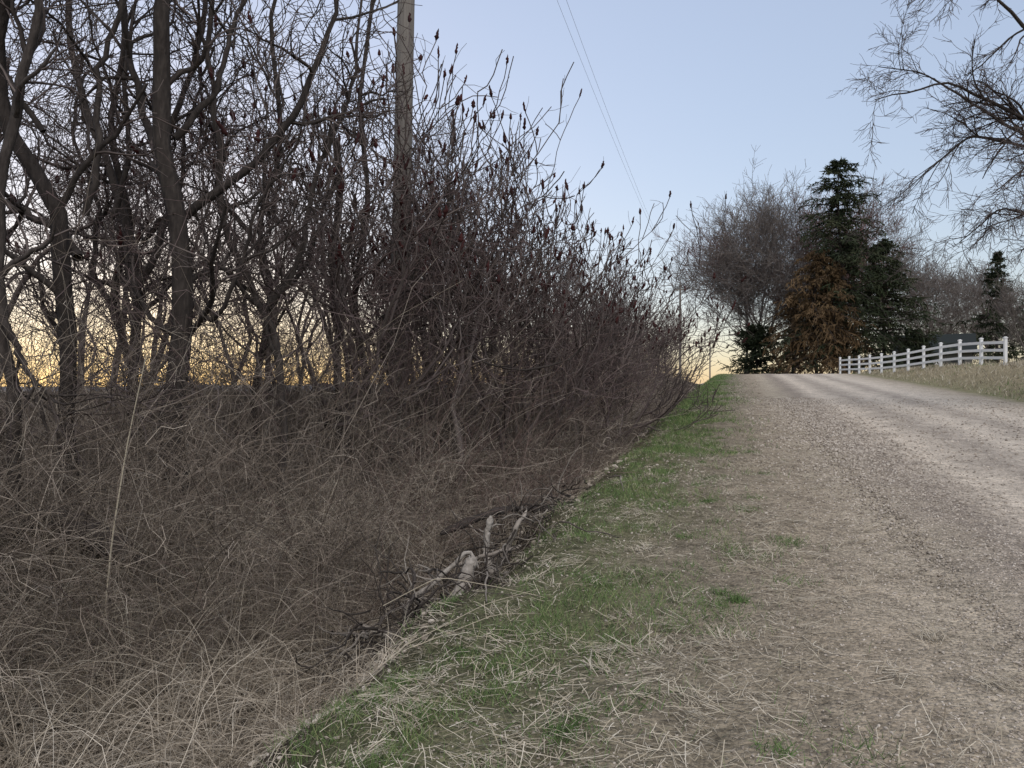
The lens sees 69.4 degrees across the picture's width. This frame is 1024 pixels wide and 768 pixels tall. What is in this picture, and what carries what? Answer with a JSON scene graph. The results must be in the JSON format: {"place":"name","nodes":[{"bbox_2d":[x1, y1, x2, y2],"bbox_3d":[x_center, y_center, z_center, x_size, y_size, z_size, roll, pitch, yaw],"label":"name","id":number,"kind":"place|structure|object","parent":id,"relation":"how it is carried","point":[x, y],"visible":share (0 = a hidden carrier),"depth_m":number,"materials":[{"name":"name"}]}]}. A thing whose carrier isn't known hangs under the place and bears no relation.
{"place":"outdoors","nodes":[
{"label":"outdoors","id":0,"kind":"place"},
{"bbox_2d":[0,415,645,767],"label":"long dead grass","id":1,"kind":"structure","parent":0,"point":[254,673],"depth_m":5.21,"materials":[{"name":"beige plant"}]},
{"bbox_2d":[0,506,144,568],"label":"fallen log","id":2,"kind":"object","parent":1,"relation":"on","point":[88,530],"visible":0.35,"depth_m":5.89,"materials":[{"name":"brown wood"}]},
{"bbox_2d":[0,383,702,390],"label":"hills","id":3,"kind":"structure","parent":0,"point":[139,389],"depth_m":291.81,"materials":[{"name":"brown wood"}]},
{"bbox_2d":[0,357,1023,767],"bbox_3d":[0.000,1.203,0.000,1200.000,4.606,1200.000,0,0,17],"label":"ground","id":4,"kind":"structure","parent":0,"point":[738,738],"depth_m":4.22,"materials":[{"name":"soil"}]},
{"bbox_2d":[6,28,84,276],"bbox_3d":[-10.084,-2.520,10.941,5.604,8.705,5.924,0,0,12],"label":"bare tree","id":5,"kind":"object","parent":4,"relation":"on","point":[37,116],"visible":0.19,"depth_m":12.08,"materials":[{"name":"brown plant"}]},
{"bbox_2d":[4,135,170,419],"bbox_3d":[-16.624,-3.918,29.146,7.368,11.293,7.075,0,0,24],"label":"bare tree","id":6,"kind":"object","parent":4,"relation":"on","point":[81,311],"visible":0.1,"depth_m":28.21,"materials":[{"name":"brown plant"}]},
{"bbox_2d":[0,0,199,550],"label":"bare tree","id":7,"kind":"object","parent":4,"relation":"on","point":[25,156],"visible":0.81,"depth_m":6.71,"materials":[{"name":"brown plant"}]},
{"bbox_2d":[0,0,206,495],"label":"bare tree","id":8,"kind":"object","parent":4,"relation":"on","point":[88,225],"visible":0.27,"depth_m":10.63,"materials":[{"name":"brown plant"}]},
{"bbox_2d":[0,0,230,600],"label":"bare tree","id":9,"kind":"object","parent":4,"relation":"on","point":[23,78],"visible":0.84,"depth_m":6.03,"materials":[{"name":"brown plant"}]},
{"bbox_2d":[0,82,272,427],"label":"bare tree","id":10,"kind":"object","parent":4,"relation":"on","point":[91,216],"visible":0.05,"depth_m":21.02,"materials":[{"name":"brown plant"}]},
{"bbox_2d":[0,0,288,515],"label":"bare tree","id":11,"kind":"object","parent":4,"relation":"on","point":[112,179],"visible":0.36,"depth_m":8.56,"materials":[{"name":"brown plant"}]},
{"bbox_2d":[0,0,295,493],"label":"bare tree","id":12,"kind":"object","parent":4,"relation":"on","point":[117,170],"visible":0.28,"depth_m":9.19,"materials":[{"name":"brown plant"}]},
{"bbox_2d":[20,36,325,457],"bbox_3d":[-6.875,-2.896,15.361,6.253,9.188,5.916,0,0,-16],"label":"bare tree","id":13,"kind":"object","parent":4,"relation":"on","point":[162,203],"visible":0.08,"depth_m":15.22,"materials":[{"name":"brown plant"}]},
{"bbox_2d":[32,0,426,555],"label":"bare tree","id":14,"kind":"object","parent":4,"relation":"on","point":[161,108],"visible":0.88,"depth_m":7.30,"materials":[{"name":"brown plant"}]},
{"bbox_2d":[91,0,397,494],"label":"bare tree","id":15,"kind":"object","parent":4,"relation":"on","point":[272,58],"visible":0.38,"depth_m":9.70,"materials":[{"name":"brown plant"}]},
{"bbox_2d":[205,165,328,396],"bbox_3d":[-10.725,-4.277,33.710,7.368,11.293,7.075,0,0,41],"label":"bare tree","id":16,"kind":"object","parent":4,"relation":"on","point":[267,259],"visible":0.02,"depth_m":32.95,"materials":[{"name":"brown plant"}]},
{"bbox_2d":[100,0,434,507],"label":"sumac shrub","id":17,"kind":"object","parent":4,"relation":"on","point":[275,153],"visible":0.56,"depth_m":9.05,"materials":[{"name":"brown plant"}]},
{"bbox_2d":[116,0,426,554],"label":"bare tree","id":18,"kind":"object","parent":4,"relation":"on","point":[275,349],"visible":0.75,"depth_m":7.99,"materials":[{"name":"brown plant"}]},
{"bbox_2d":[19,356,541,767],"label":"dry stalks","id":19,"kind":"object","parent":4,"relation":"on","point":[111,554],"visible":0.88,"depth_m":4.96,"materials":[{"name":"beige plant"}]},
{"bbox_2d":[5,63,577,491],"bbox_3d":[-2.787,-1.370,9.918,7.539,6.125,5.539,0,0,10],"label":"sumac shrub","id":20,"kind":"object","parent":4,"relation":"on","point":[418,233],"visible":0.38,"depth_m":9.05,"materials":[{"name":"brown plant"}]},
{"bbox_2d":[216,83,425,448],"bbox_3d":[-3.293,-2.065,14.252,4.422,7.239,4.069,0,0,-16],"label":"sumac shrub","id":21,"kind":"object","parent":4,"relation":"on","point":[279,306],"visible":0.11,"depth_m":13.61,"materials":[{"name":"brown plant"}]},
{"bbox_2d":[327,141,344,501],"bbox_3d":[-2.410,-0.601,10.208,0.264,5.604,0.195,0,0,17],"label":"broken snag","id":22,"kind":"object","parent":4,"relation":"on","point":[333,284],"visible":0.08,"depth_m":10.16,"materials":[{"name":"brown plant"}]},
{"bbox_2d":[0,128,703,748],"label":"brush thicket","id":23,"kind":"object","parent":4,"relation":"on","point":[216,444],"visible":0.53,"depth_m":6.94,"materials":[{"name":"plant"}]},
{"bbox_2d":[0,0,713,516],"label":"vine tangle","id":24,"kind":"object","parent":4,"relation":"on","point":[420,284],"visible":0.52,"depth_m":9.39,"materials":[{"name":"brown plant"}]},
{"bbox_2d":[273,181,463,428],"bbox_3d":[-3.394,-1.767,18.323,6.082,6.350,5.015,0,0,30],"label":"sumac shrub","id":25,"kind":"object","parent":4,"relation":"on","point":[372,287],"visible":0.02,"depth_m":17.39,"materials":[{"name":"brown plant"}]},
{"bbox_2d":[386,0,414,480],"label":"utility pole","id":26,"kind":"object","parent":4,"relation":"on","point":[404,14],"visible":0.24,"depth_m":11.87,"materials":[{"name":"brown wood"}]},
{"bbox_2d":[557,0,692,311],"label":"power line","id":27,"kind":"object","parent":26,"relation":"attached to","point":[611,122],"visible":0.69,"depth_m":28.48,"materials":[{"name":"metal"}]},
{"bbox_2d":[285,0,545,497],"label":"bare tree","id":28,"kind":"object","parent":4,"relation":"on","point":[367,196],"visible":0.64,"depth_m":10.13,"materials":[{"name":"brown plant"}]},
{"bbox_2d":[344,170,489,374],"bbox_3d":[-3.353,-3.455,27.963,6.028,9.239,5.789,0,0,19],"label":"bare tree","id":29,"kind":"object","parent":4,"relation":"on","point":[444,272],"depth_m":27.46,"materials":[{"name":"brown plant"}]},
{"bbox_2d":[287,54,582,512],"bbox_3d":[-1.143,-1.330,12.055,4.475,6.894,4.017,0,0,-36],"label":"sumac shrub","id":30,"kind":"object","parent":4,"relation":"on","point":[505,139],"visible":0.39,"depth_m":11.33,"materials":[{"name":"brown plant"}]},
{"bbox_2d":[285,109,600,492],"bbox_3d":[-1.509,-1.181,12.908,6.255,6.531,5.158,0,0,-5],"label":"sumac shrub","id":31,"kind":"object","parent":4,"relation":"on","point":[529,302],"visible":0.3,"depth_m":12.24,"materials":[{"name":"brown plant"}]},
{"bbox_2d":[402,551,485,625],"bbox_3d":[-0.593,1.858,6.532,0.792,0.784,0.137,0,0,-2],"label":"fallen log","id":32,"kind":"object","parent":4,"relation":"on","point":[449,568],"visible":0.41,"depth_m":6.48,"materials":[{"name":"grey wood"}]},
{"bbox_2d":[271,444,623,705],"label":"dead branches","id":33,"kind":"object","parent":4,"relation":"on","point":[429,600],"visible":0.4,"depth_m":5.82,"materials":[{"name":"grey wood"}]},
{"bbox_2d":[358,624,396,639],"bbox_3d":[-0.958,2.006,6.016,0.204,0.203,0.845,0,0,-43],"label":"fallen log","id":34,"kind":"object","parent":33,"relation":"on","point":[384,635],"visible":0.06,"depth_m":6.11,"materials":[{"name":"grey wood"}]},
{"bbox_2d":[452,555,476,594],"bbox_3d":[-0.477,1.739,6.264,0.171,0.501,0.466,0,0,41],"label":"fallen log","id":35,"kind":"object","parent":33,"relation":"on","point":[469,563],"visible":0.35,"depth_m":6.31,"materials":[{"name":"grey wood"}]},
{"bbox_2d":[438,545,520,573],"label":"branch","id":36,"kind":"object","parent":33,"relation":"on","point":[491,553],"visible":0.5,"depth_m":7.34,"materials":[{"name":"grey wood"}]},
{"bbox_2d":[478,516,504,574],"bbox_3d":[-0.239,1.605,7.435,0.261,0.563,0.306,0,0,17],"label":"fallen log","id":37,"kind":"object","parent":33,"relation":"on","point":[489,523],"visible":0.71,"depth_m":7.40,"materials":[{"name":"grey wood"}]},
{"bbox_2d":[440,499,552,535],"bbox_3d":[-0.075,1.470,8.413,1.651,0.338,0.158,0,0,-35],"label":"fallen log","id":38,"kind":"object","parent":33,"relation":"on","point":[470,519],"visible":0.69,"depth_m":8.20,"materials":[{"name":"brown wood"}]},
{"bbox_2d":[344,82,554,360],"bbox_3d":[-1.708,-3.262,20.329,6.028,9.239,5.788,0,0,-32],"label":"bare tree","id":39,"kind":"object","parent":4,"relation":"on","point":[435,141],"visible":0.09,"depth_m":19.92,"materials":[{"name":"brown plant"}]},
{"bbox_2d":[337,0,601,474],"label":"sumac shrub","id":40,"kind":"object","parent":4,"relation":"on","point":[511,191],"visible":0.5,"depth_m":11.15,"materials":[{"name":"brown plant"}]},
{"bbox_2d":[359,267,624,508],"bbox_3d":[-0.242,0.219,10.347,3.740,3.567,1.589,0,0,0],"label":"leaning sapling","id":41,"kind":"object","parent":4,"relation":"on","point":[480,358],"visible":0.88,"depth_m":10.18,"materials":[{"name":"brown plant"}]},
{"bbox_2d":[494,510,526,576],"bbox_3d":[-0.030,1.637,7.535,0.333,0.686,0.235,0,0,17],"label":"fallen log","id":42,"kind":"object","parent":4,"relation":"on","point":[517,524],"visible":0.53,"depth_m":7.46,"materials":[{"name":"grey wood"}]},
{"bbox_2d":[365,144,693,455],"bbox_3d":[0.542,-1.318,15.759,5.791,6.403,7.882,0,0,29],"label":"sumac shrub","id":43,"kind":"object","parent":4,"relation":"on","point":[593,263],"visible":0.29,"depth_m":14.50,"materials":[{"name":"brown plant"}]},
{"bbox_2d":[505,202,608,434],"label":"sumac shrub","id":44,"kind":"object","parent":4,"relation":"on","point":[567,262],"visible":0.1,"depth_m":18.96,"materials":[{"name":"brown plant"}]},
{"bbox_2d":[535,239,600,343],"bbox_3d":[2.268,-3.129,35.330,4.982,7.737,5.266,0,0,-32],"label":"bare tree","id":45,"kind":"object","parent":4,"relation":"on","point":[567,280],"visible":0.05,"depth_m":34.85,"materials":[{"name":"brown plant"}]},
{"bbox_2d":[489,240,696,452],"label":"sumac shrub","id":46,"kind":"object","parent":4,"relation":"on","point":[625,312],"visible":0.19,"depth_m":17.21,"materials":[{"name":"brown plant"}]},
{"bbox_2d":[448,89,746,483],"bbox_3d":[1.119,-1.378,12.775,3.865,6.877,4.200,0,0,-33],"label":"sumac shrub","id":47,"kind":"object","parent":4,"relation":"on","point":[568,282],"visible":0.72,"depth_m":12.86,"materials":[{"name":"brown plant"}]},
{"bbox_2d":[538,264,669,419],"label":"sumac shrub","id":48,"kind":"object","parent":4,"relation":"on","point":[643,374],"visible":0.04,"depth_m":23.68,"materials":[{"name":"brown plant"}]},
{"bbox_2d":[562,247,676,440],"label":"sumac shrub","id":49,"kind":"object","parent":4,"relation":"on","point":[619,360],"visible":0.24,"depth_m":18.87,"materials":[{"name":"brown plant"}]},
{"bbox_2d":[603,275,649,324],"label":"bare tree","id":50,"kind":"object","parent":4,"relation":"on","point":[626,297],"visible":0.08,"depth_m":46.22,"materials":[{"name":"brown plant"}]},
{"bbox_2d":[239,397,1023,767],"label":"gravel stones","id":51,"kind":"object","parent":4,"relation":"on","point":[827,441],"visible":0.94,"depth_m":7.44,"materials":[{"name":"grey gravel"}]},
{"bbox_2d":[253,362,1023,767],"bbox_3d":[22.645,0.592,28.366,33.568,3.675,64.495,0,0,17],"label":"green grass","id":52,"kind":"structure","parent":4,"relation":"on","point":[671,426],"depth_m":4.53,"materials":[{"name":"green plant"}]},
{"bbox_2d":[535,214,753,467],"bbox_3d":[2.788,-0.659,15.148,3.748,5.352,4.445,0,0,26],"label":"sumac shrub","id":53,"kind":"object","parent":4,"relation":"on","point":[673,406],"visible":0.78,"depth_m":15.36,"materials":[{"name":"brown plant"}]},
{"bbox_2d":[602,270,687,408],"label":"sumac shrub","id":54,"kind":"object","parent":4,"relation":"on","point":[649,331],"visible":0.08,"depth_m":28.12,"materials":[{"name":"brown plant"}]},
{"bbox_2d":[554,257,742,446],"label":"sumac shrub","id":55,"kind":"object","parent":4,"relation":"on","point":[683,347],"visible":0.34,"depth_m":18.92,"materials":[{"name":"brown plant"}]},
{"bbox_2d":[625,295,711,381],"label":"sumac shrub","id":56,"kind":"object","parent":4,"relation":"on","point":[686,315],"visible":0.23,"depth_m":35.60,"materials":[{"name":"brown plant"}]},
{"bbox_2d":[652,315,687,361],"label":"sumac shrub","id":57,"kind":"object","parent":4,"relation":"on","point":[674,341],"visible":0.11,"depth_m":53.54,"materials":[{"name":"brown plant"}]},
{"bbox_2d":[675,283,683,376],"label":"utility pole","id":58,"kind":"object","parent":4,"relation":"on","point":[679,289],"visible":0.41,"depth_m":71.31,"materials":[{"name":"brown wood"}]},
{"bbox_2d":[642,296,727,377],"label":"sumac shrub","id":59,"kind":"object","parent":4,"relation":"on","point":[681,328],"visible":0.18,"depth_m":42.15,"materials":[{"name":"brown plant"}]},
{"bbox_2d":[707,340,710,378],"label":"utility pole","id":60,"kind":"object","parent":4,"relation":"on","point":[709,364],"visible":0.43,"depth_m":144.93,"materials":[{"name":"brown wood"}]},
{"bbox_2d":[717,321,796,373],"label":"juniper tree","id":61,"kind":"object","parent":4,"relation":"on","point":[752,343],"visible":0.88,"depth_m":74.51,"materials":[{"name":"green plant"}]},
{"bbox_2d":[648,145,870,373],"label":"willow tree","id":62,"kind":"object","parent":4,"relation":"on","point":[771,225],"visible":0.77,"depth_m":74.06,"materials":[{"name":"grey plant"}]},
{"bbox_2d":[649,170,920,373],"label":"red maple tree","id":63,"kind":"object","parent":4,"relation":"on","point":[717,247],"visible":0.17,"depth_m":78.83,"materials":[{"name":"plant"}]},
{"bbox_2d":[762,292,814,373],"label":"cedar tree","id":64,"kind":"object","parent":4,"relation":"on","point":[787,315],"visible":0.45,"depth_m":68.70,"materials":[{"name":"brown plant"}]},
{"bbox_2d":[761,249,874,373],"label":"cedar tree","id":65,"kind":"object","parent":4,"relation":"on","point":[809,307],"visible":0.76,"depth_m":65.11,"materials":[{"name":"brown plant"}]},
{"bbox_2d":[784,266,878,373],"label":"cedar tree","id":66,"kind":"object","parent":4,"relation":"on","point":[835,274],"visible":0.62,"depth_m":64.33,"materials":[{"name":"brown plant"}]},
{"bbox_2d":[759,158,943,373],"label":"spruce tree","id":67,"kind":"object","parent":4,"relation":"on","point":[848,249],"visible":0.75,"depth_m":65.51,"materials":[{"name":"green plant"}]},
{"bbox_2d":[829,169,924,371],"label":"bare tree","id":68,"kind":"object","parent":4,"relation":"on","point":[891,221],"visible":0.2,"depth_m":75.73,"materials":[{"name":"plant"}]},
{"bbox_2d":[830,237,957,373],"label":"spruce tree","id":69,"kind":"object","parent":4,"relation":"on","point":[896,300],"visible":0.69,"depth_m":65.92,"materials":[{"name":"green plant"}]},
{"bbox_2d":[858,212,944,337],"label":"bare tree","id":70,"kind":"object","parent":4,"relation":"on","point":[911,252],"visible":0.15,"depth_m":86.36,"materials":[{"name":"grey plant"}]},
{"bbox_2d":[877,329,951,369],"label":"juniper tree","id":71,"kind":"object","parent":4,"relation":"on","point":[915,338],"visible":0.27,"depth_m":67.36,"materials":[{"name":"green plant"}]},
{"bbox_2d":[867,256,966,345],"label":"bare tree","id":72,"kind":"object","parent":4,"relation":"on","point":[932,277],"visible":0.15,"depth_m":98.21,"materials":[{"name":"grey plant"}]},
{"bbox_2d":[839,336,1007,373],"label":"white rail fence","id":73,"kind":"object","parent":4,"relation":"on","point":[980,350],"visible":0.94,"depth_m":43.90,"materials":[{"name":"paint"}]},
{"bbox_2d":[829,0,1023,318],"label":"overhanging tree","id":74,"kind":"object","parent":4,"relation":"on","point":[1011,110],"visible":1,"depth_m":20.46,"materials":[{"name":"brown plant"}]},
{"bbox_2d":[877,243,982,333],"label":"bare tree","id":75,"kind":"object","parent":4,"relation":"on","point":[946,291],"visible":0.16,"depth_m":94.03,"materials":[{"name":"plant"}]},
{"bbox_2d":[895,261,971,334],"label":"bare tree","id":76,"kind":"object","parent":4,"relation":"on","point":[945,312],"visible":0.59,"depth_m":86.67,"materials":[{"name":"grey plant"}]},
{"bbox_2d":[927,353,971,364],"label":"walls","id":77,"kind":"structure","parent":4,"relation":"on","point":[963,355],"depth_m":71.24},
{"bbox_2d":[893,333,977,354],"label":"roof","id":78,"kind":"structure","parent":77,"relation":"on","point":[954,338],"depth_m":72.72,"materials":[{"name":"grey"}]},
{"bbox_2d":[911,359,964,364],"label":"windows","id":79,"kind":"structure","parent":77,"relation":"attached to","point":[954,361],"depth_m":71.24,"materials":[{"name":"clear glass"}]},
{"bbox_2d":[902,257,1020,345],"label":"bare tree","id":80,"kind":"object","parent":4,"relation":"on","point":[942,278],"visible":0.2,"depth_m":99.27,"materials":[{"name":"grey plant"}]},
{"bbox_2d":[929,253,1023,359],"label":"bare tree","id":81,"kind":"object","parent":4,"relation":"on","point":[976,295],"visible":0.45,"depth_m":86.38,"materials":[{"name":"grey plant"}]},
{"bbox_2d":[940,258,1022,360],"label":"bare tree","id":82,"kind":"object","parent":4,"relation":"on","point":[970,270],"visible":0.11,"depth_m":106.02,"materials":[{"name":"grey plant"}]},
{"bbox_2d":[955,249,1023,363],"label":"spruce tree","id":83,"kind":"object","parent":4,"relation":"on","point":[996,259],"visible":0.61,"depth_m":74.70,"materials":[{"name":"green plant"}]},
{"bbox_2d":[986,267,1023,350],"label":"bare shrub","id":84,"kind":"object","parent":4,"relation":"on","point":[1007,298],"visible":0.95,"depth_m":57.23,"materials":[{"name":"plant"}]},
{"bbox_2d":[1008,296,1023,362],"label":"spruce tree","id":85,"kind":"object","parent":4,"relation":"on","point":[1022,339],"visible":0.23,"depth_m":76.23,"materials":[{"name":"green plant"}]},
{"bbox_2d":[0,0,1023,386],"label":"sky","id":86,"kind":"structure","parent":0,"point":[687,88],"materials":[{"name":"blue"}]},
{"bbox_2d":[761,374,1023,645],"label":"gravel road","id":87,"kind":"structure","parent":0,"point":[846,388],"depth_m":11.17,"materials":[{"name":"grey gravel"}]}
]}

